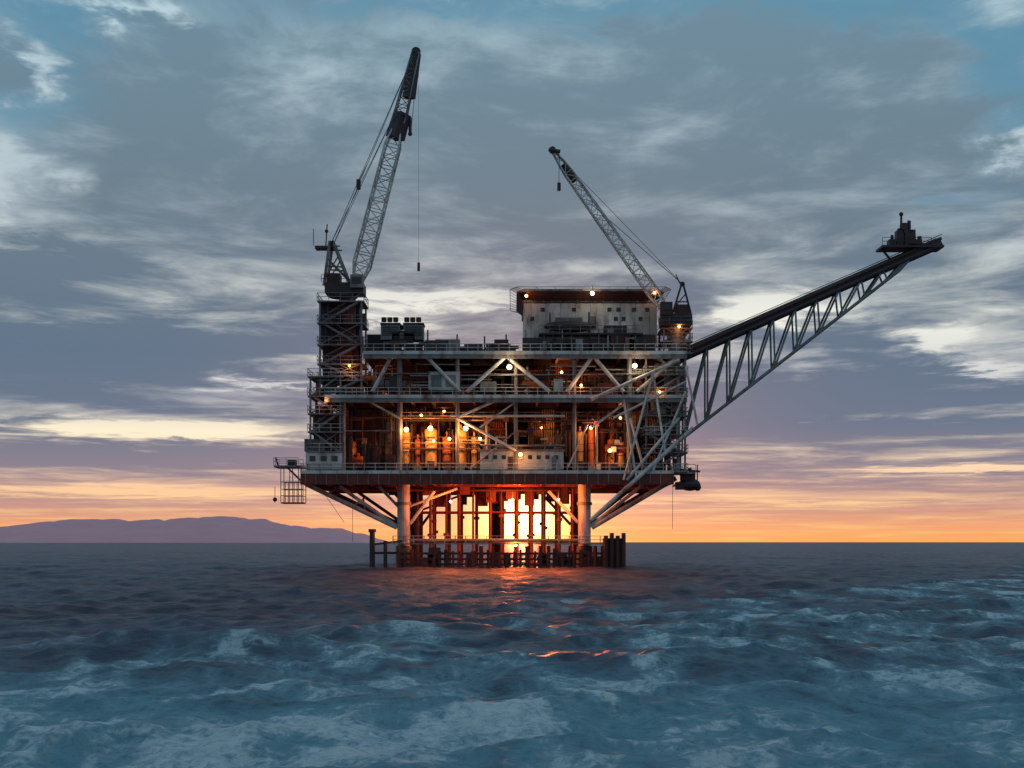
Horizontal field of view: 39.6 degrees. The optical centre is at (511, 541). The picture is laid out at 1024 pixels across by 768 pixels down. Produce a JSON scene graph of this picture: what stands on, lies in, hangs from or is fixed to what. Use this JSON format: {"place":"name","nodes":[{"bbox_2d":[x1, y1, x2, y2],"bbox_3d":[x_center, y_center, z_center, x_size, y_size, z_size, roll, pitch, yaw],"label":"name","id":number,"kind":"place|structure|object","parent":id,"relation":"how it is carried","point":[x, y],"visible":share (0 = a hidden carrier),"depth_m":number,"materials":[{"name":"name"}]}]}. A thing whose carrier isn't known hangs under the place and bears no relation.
{"place":"outdoors","nodes":[
{"label":"outdoors","id":0,"kind":"place"},
{"bbox_2d":[0,516,388,542],"bbox_3d":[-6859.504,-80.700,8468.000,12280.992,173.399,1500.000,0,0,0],"label":"hills","id":1,"kind":"structure","parent":0,"point":[220,529],"depth_m":8109.58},
{"bbox_2d":[0,542,1023,767],"bbox_3d":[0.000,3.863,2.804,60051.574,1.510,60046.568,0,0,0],"label":"sea","id":2,"kind":"structure","parent":0,"point":[649,655],"depth_m":47.93,"materials":[{"name":"liquid"}]},
{"bbox_2d":[273,212,943,567],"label":"oil platform","id":3,"kind":"structure","parent":2,"relation":"in","point":[581,397],"depth_m":220.56,"materials":[{"name":"grey metal"}]},
{"bbox_2d":[313,47,420,394],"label":"pedestal crane","id":4,"kind":"object","parent":3,"relation":"on","point":[396,130],"visible":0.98,"depth_m":221.03,"materials":[{"name":"grey metal"}]},
{"bbox_2d":[548,146,691,350],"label":"pedestal crane","id":5,"kind":"object","parent":3,"relation":"on","point":[675,316],"visible":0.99,"depth_m":217.28,"materials":[{"name":"grey metal"}]},
{"bbox_2d":[0,0,1023,541],"label":"sky","id":6,"kind":"structure","parent":0,"point":[169,169],"materials":[{"name":"grey"}]}
]}

